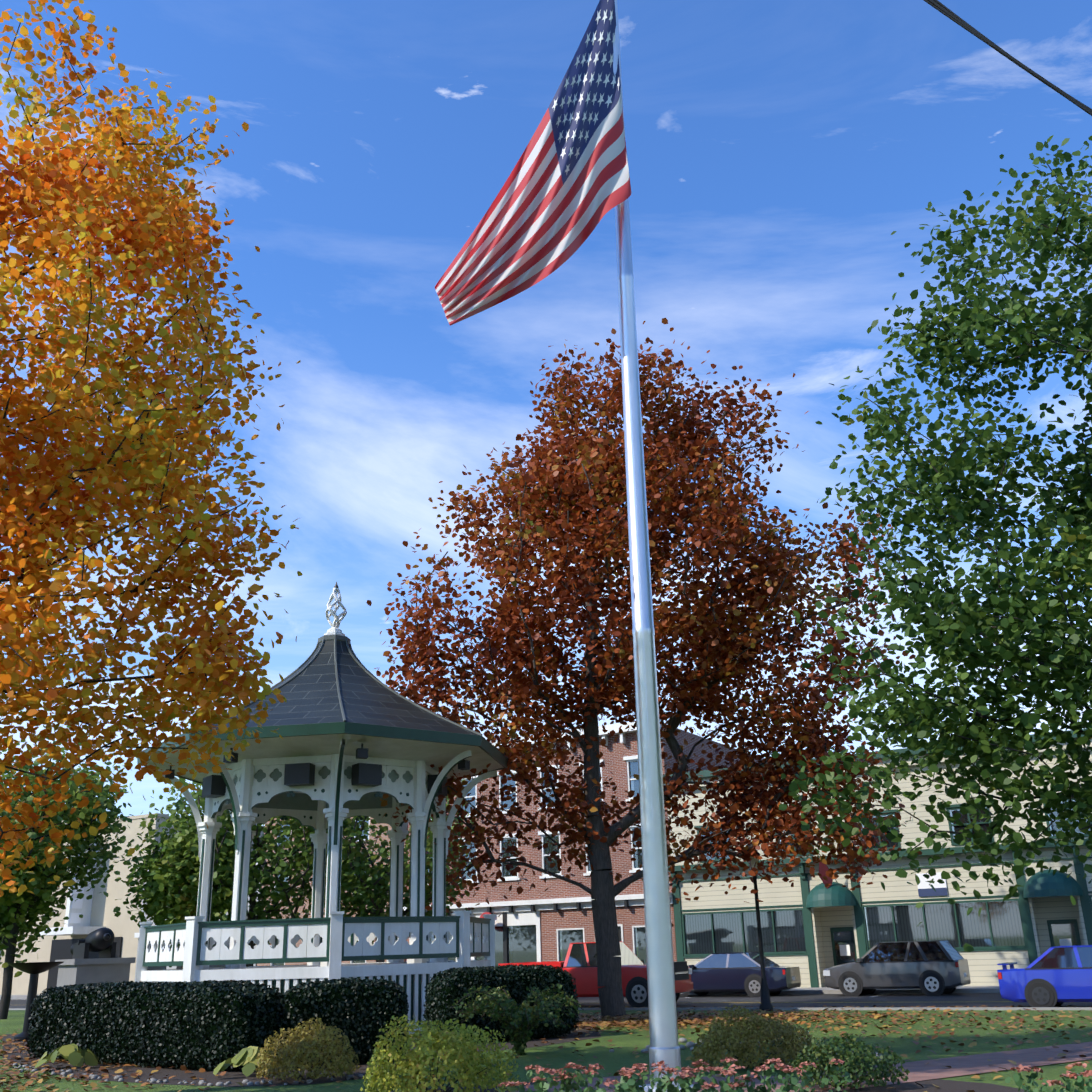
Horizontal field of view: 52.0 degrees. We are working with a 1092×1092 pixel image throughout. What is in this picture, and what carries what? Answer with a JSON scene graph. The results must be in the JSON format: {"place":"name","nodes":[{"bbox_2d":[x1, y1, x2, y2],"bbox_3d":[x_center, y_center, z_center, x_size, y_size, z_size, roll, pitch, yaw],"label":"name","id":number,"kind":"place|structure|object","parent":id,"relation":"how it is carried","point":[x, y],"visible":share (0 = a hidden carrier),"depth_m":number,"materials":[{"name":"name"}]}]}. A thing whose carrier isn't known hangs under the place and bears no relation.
{"place":"outdoors","nodes":[
{"label":"outdoors","id":0,"kind":"place"},
{"bbox_2d":[0,813,407,994],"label":"street buildings","id":1,"kind":"structure","parent":0,"point":[96,911],"depth_m":64.71,"materials":[{"name":"grey"}]},
{"bbox_2d":[0,1010,1091,1091],"bbox_3d":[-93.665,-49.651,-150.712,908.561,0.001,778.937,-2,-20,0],"label":"park lawn","id":2,"kind":"structure","parent":0,"point":[556,1057],"depth_m":19.68,"materials":[{"name":"green plant"}]},
{"bbox_2d":[0,719,141,1019],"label":"tree","id":3,"kind":"object","parent":2,"relation":"on","point":[48,898],"depth_m":39.90,"materials":[{"name":"green plant"}]},
{"bbox_2d":[55,928,135,986],"bbox_3d":[-13.065,12.341,31.975,1.800,2.664,4.061,11,-23,-31],"label":"cannon monument","id":4,"kind":"object","parent":2,"relation":"on","point":[79,967],"visible":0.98,"depth_m":30.92,"materials":[{"name":"grey stone"}]},
{"bbox_2d":[0,0,302,896],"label":"maple","id":5,"kind":"object","parent":2,"relation":"on","point":[88,206],"depth_m":15.49,"materials":[{"name":"orange plant"}]},
{"bbox_2d":[100,788,269,968],"bbox_3d":[-12.582,12.587,40.210,5.339,7.763,5.781,-2,-20,0],"label":"tree","id":6,"kind":"object","parent":2,"relation":"on","point":[158,879],"depth_m":39.07,"materials":[{"name":"green plant"}]},
{"bbox_2d":[144,778,367,965],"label":"tree","id":7,"kind":"object","parent":2,"relation":"on","point":[276,894],"depth_m":40.16,"materials":[{"name":"green plant"}]},
{"bbox_2d":[279,779,478,961],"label":"tree","id":8,"kind":"object","parent":2,"relation":"on","point":[351,883],"depth_m":41.36,"materials":[{"name":"green plant"}]},
{"bbox_2d":[0,1008,1091,1091],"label":"fallen leaves","id":9,"kind":"object","parent":2,"relation":"on","point":[683,1020],"visible":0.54,"depth_m":23.44,"materials":[{"name":"orange plant"}]},
{"bbox_2d":[2,1025,1091,1091],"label":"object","id":10,"kind":"object","parent":2,"relation":"on","point":[925,1075],"visible":0.26,"depth_m":16.61,"materials":[{"name":"brick"}]},
{"bbox_2d":[7,961,63,1040],"bbox_3d":[-12.708,11.235,27.648,1.320,1.793,1.320,-2,-20,0],"label":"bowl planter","id":11,"kind":"object","parent":10,"relation":"on","point":[34,970],"visible":0.75,"depth_m":27.55,"materials":[{"name":"black metal"}]},
{"bbox_2d":[35,1043,98,1067],"bbox_3d":[-8.414,9.012,19.849,1.077,0.361,1.018,-2,-20,0],"label":"hosta","id":12,"kind":"object","parent":10,"relation":"on","point":[73,1054],"visible":1,"depth_m":19.61,"materials":[{"name":"green plant"}]},
{"bbox_2d":[26,980,285,1071],"bbox_3d":[-7.284,8.737,20.568,6.992,1.415,1.450,-16,-24,34],"label":"hedge","id":13,"kind":"object","parent":10,"relation":"on","point":[234,986],"depth_m":19.45,"materials":[{"name":"green plant"}]},
{"bbox_2d":[213,1046,276,1076],"bbox_3d":[-4.612,8.113,17.650,1.034,0.444,1.257,-11,-22,24],"label":"hosta","id":14,"kind":"object","parent":10,"relation":"on","point":[246,1058],"visible":0.58,"depth_m":17.42,"materials":[{"name":"green plant"}]},
{"bbox_2d":[256,1017,359,1080],"bbox_3d":[-3.580,7.593,16.897,1.509,0.867,1.458,-2,-20,0],"label":"spirea","id":15,"kind":"object","parent":10,"relation":"on","point":[314,1044],"depth_m":16.63,"materials":[{"name":"green plant"}]},
{"bbox_2d":[136,582,507,1033],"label":"bandstand","id":16,"kind":"structure","parent":10,"relation":"on","point":[359,739],"depth_m":27.85,"materials":[{"name":"white paint"}]},
{"bbox_2d":[279,977,408,1065],"bbox_3d":[-3.515,8.237,19.457,2.324,1.392,1.659,-2,-20,0],"label":"hedge","id":17,"kind":"object","parent":10,"relation":"on","point":[368,983],"depth_m":18.97,"materials":[{"name":"green plant"}]},
{"bbox_2d":[360,1014,518,1091],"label":"bush","id":18,"kind":"object","parent":10,"relation":"on","point":[420,1054],"depth_m":14.17,"materials":[{"name":"green plant"}]},
{"bbox_2d":[13,1038,881,1085],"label":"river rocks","id":19,"kind":"object","parent":10,"relation":"on","point":[690,1044],"visible":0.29,"depth_m":17.60,"materials":[{"name":"grey stone"}]},
{"bbox_2d":[423,964,578,1042],"bbox_3d":[-0.945,9.569,23.492,3.239,1.475,1.594,10,-23,-28],"label":"hedge","id":20,"kind":"object","parent":10,"relation":"on","point":[466,969],"depth_m":22.98,"materials":[{"name":"green plant"}]},
{"bbox_2d":[452,984,583,1055],"bbox_3d":[-0.486,8.442,19.869,2.370,1.241,2.743,-2,-20,0],"label":"shrub","id":21,"kind":"object","parent":10,"relation":"on","point":[517,1048],"depth_m":19.72,"materials":[{"name":"green plant"}]},
{"bbox_2d":[497,1070,583,1091],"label":"sedum leaves","id":22,"kind":"object","parent":10,"relation":"on","point":[541,1086],"visible":0.83,"depth_m":12.60,"materials":[{"name":"green plant"}]},
{"bbox_2d":[498,1065,577,1087],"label":"flowers","id":23,"kind":"object","parent":22,"relation":"attached to","point":[548,1070],"visible":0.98,"depth_m":12.58,"materials":[{"name":"pink plant"}]},
{"bbox_2d":[550,1065,682,1091],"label":"sedum leaves","id":24,"kind":"object","parent":10,"relation":"on","point":[631,1084],"visible":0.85,"depth_m":12.46,"materials":[{"name":"green plant"}]},
{"bbox_2d":[553,1060,677,1085],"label":"flowers","id":25,"kind":"object","parent":24,"relation":"attached to","point":[628,1072],"visible":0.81,"depth_m":12.45,"materials":[{"name":"pink plant"}]},
{"bbox_2d":[613,0,681,1086],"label":"flag pole","id":26,"kind":"object","parent":10,"relation":"on","point":[664,1046],"visible":0.73,"depth_m":15.90,"materials":[{"name":"silver metal"}]},
{"bbox_2d":[435,0,630,325],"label":"flag","id":27,"kind":"object","parent":26,"relation":"attached to","point":[542,218],"visible":0.98,"depth_m":18.68,"materials":[{"name":"fabric"}]},
{"bbox_2d":[552,10,619,175],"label":"flag stars","id":28,"kind":"object","parent":27,"relation":"attached to","point":[591,80],"visible":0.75,"depth_m":19.37,"materials":[{"name":"white fabric"}]},
{"bbox_2d":[639,1084,692,1091],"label":"flagpole base","id":29,"kind":"object","parent":10,"relation":"on","point":[649,1086],"visible":0.1,"depth_m":14.13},
{"bbox_2d":[659,1063,754,1091],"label":"sedum leaves","id":30,"kind":"object","parent":10,"relation":"on","point":[685,1083],"visible":0.83,"depth_m":11.95,"materials":[{"name":"green plant"}]},
{"bbox_2d":[662,1057,751,1089],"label":"flowers","id":31,"kind":"object","parent":30,"relation":"attached to","point":[706,1085],"visible":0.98,"depth_m":11.90,"materials":[{"name":"pink plant"}]},
{"bbox_2d":[743,1064,851,1091],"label":"sedum leaves","id":32,"kind":"object","parent":10,"relation":"on","point":[793,1078],"visible":0.92,"depth_m":12.45,"materials":[{"name":"green plant"}]},
{"bbox_2d":[743,1058,843,1078],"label":"flowers","id":33,"kind":"object","parent":32,"relation":"attached to","point":[786,1068],"visible":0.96,"depth_m":12.46,"materials":[{"name":"pink plant"}]},
{"bbox_2d":[785,1033,909,1088],"bbox_3d":[3.747,6.471,14.036,1.501,0.630,1.279,-2,-20,0],"label":"spirea","id":34,"kind":"object","parent":10,"relation":"on","point":[852,1058],"depth_m":13.84,"materials":[{"name":"green plant"}]},
{"bbox_2d":[366,318,921,1017],"bbox_3d":[2.714,2.837,33.065,15.373,20.470,10.696,5,-21,-19],"label":"autumn tree","id":35,"kind":"object","parent":2,"relation":"on","point":[696,628],"depth_m":31.98,"materials":[{"name":"brown plant"}]},
{"bbox_2d":[690,1003,823,1067],"bbox_3d":[3.142,7.320,16.747,2.040,0.904,1.712,-2,-20,0],"label":"bush","id":36,"kind":"object","parent":2,"relation":"on","point":[711,1044],"depth_m":16.41,"materials":[{"name":"green plant"}]},
{"bbox_2d":[748,851,772,1010],"bbox_3d":[5.935,10.559,31.201,0.380,4.430,0.380,-2,-20,0],"label":"lamp post","id":37,"kind":"object","parent":2,"relation":"on","point":[765,1004],"visible":0.65,"depth_m":30.89,"materials":[{"name":"black metal"}]},
{"bbox_2d":[761,135,1091,951],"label":"tree","id":38,"kind":"object","parent":2,"relation":"on","point":[953,645],"depth_m":16.27,"materials":[{"name":"green plant"}]},
{"bbox_2d":[1005,1069,1091,1091],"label":"sedum leaves","id":39,"kind":"object","parent":2,"relation":"on","point":[1019,1079],"visible":0.92,"depth_m":11.28,"materials":[{"name":"green plant"}]},
{"bbox_2d":[1011,1062,1091,1085],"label":"flowers","id":40,"kind":"object","parent":39,"relation":"attached to","point":[1086,1073],"visible":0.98,"depth_m":11.18,"materials":[{"name":"pink plant"}]},
{"bbox_2d":[0,993,1091,1007],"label":"sidewalk","id":41,"kind":"structure","parent":0,"point":[877,1000],"depth_m":35.23,"materials":[{"name":"grey concrete"}]},
{"bbox_2d":[498,942,692,1007],"bbox_3d":[1.566,14.027,36.622,6.340,2.005,2.260,-13,-23,28],"label":"red pickup","id":42,"kind":"object","parent":41,"relation":"on","point":[579,963],"visible":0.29,"depth_m":35.61,"materials":[{"name":"red paint"}]},
{"bbox_2d":[679,952,800,996],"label":"navy sedan","id":43,"kind":"object","parent":41,"relation":"on","point":[728,972],"visible":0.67,"depth_m":40.09,"materials":[{"name":"blue paint"}]},
{"bbox_2d":[823,940,970,995],"bbox_3d":[11.899,14.406,38.157,4.552,1.736,2.111,-13,-23,28],"label":"station wagon","id":44,"kind":"object","parent":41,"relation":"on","point":[934,968],"visible":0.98,"depth_m":37.34,"materials":[{"name":"grey paint"}]},
{"bbox_2d":[997,945,1091,1006],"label":"blue sedan","id":45,"kind":"object","parent":41,"relation":"on","point":[1054,976],"visible":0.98,"depth_m":28.36,"materials":[{"name":"blue paint"}]},
{"bbox_2d":[0,986,1091,1009],"bbox_3d":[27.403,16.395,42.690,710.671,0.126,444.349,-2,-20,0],"label":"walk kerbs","id":46,"kind":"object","parent":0,"point":[960,989],"depth_m":37.49,"materials":[{"name":"concrete"}]},
{"bbox_2d":[0,0,1091,825],"label":"sky","id":47,"kind":"structure","parent":0,"point":[776,150],"materials":[{"name":"blue"}]},
{"bbox_2d":[403,720,767,965],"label":"brick building","id":48,"kind":"structure","parent":0,"point":[553,921],"depth_m":49.94,"materials":[{"name":"red brick"}]},
{"bbox_2d":[663,729,1091,987],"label":"cream building","id":49,"kind":"structure","parent":0,"point":[812,928],"depth_m":42.60,"materials":[{"name":"beige paint"}]},
{"bbox_2d":[924,0,1091,115],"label":"utility cable","id":50,"kind":"object","parent":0,"point":[946,12],"visible":1,"depth_m":11.75,"materials":[{"name":"black rubber"}]}
]}

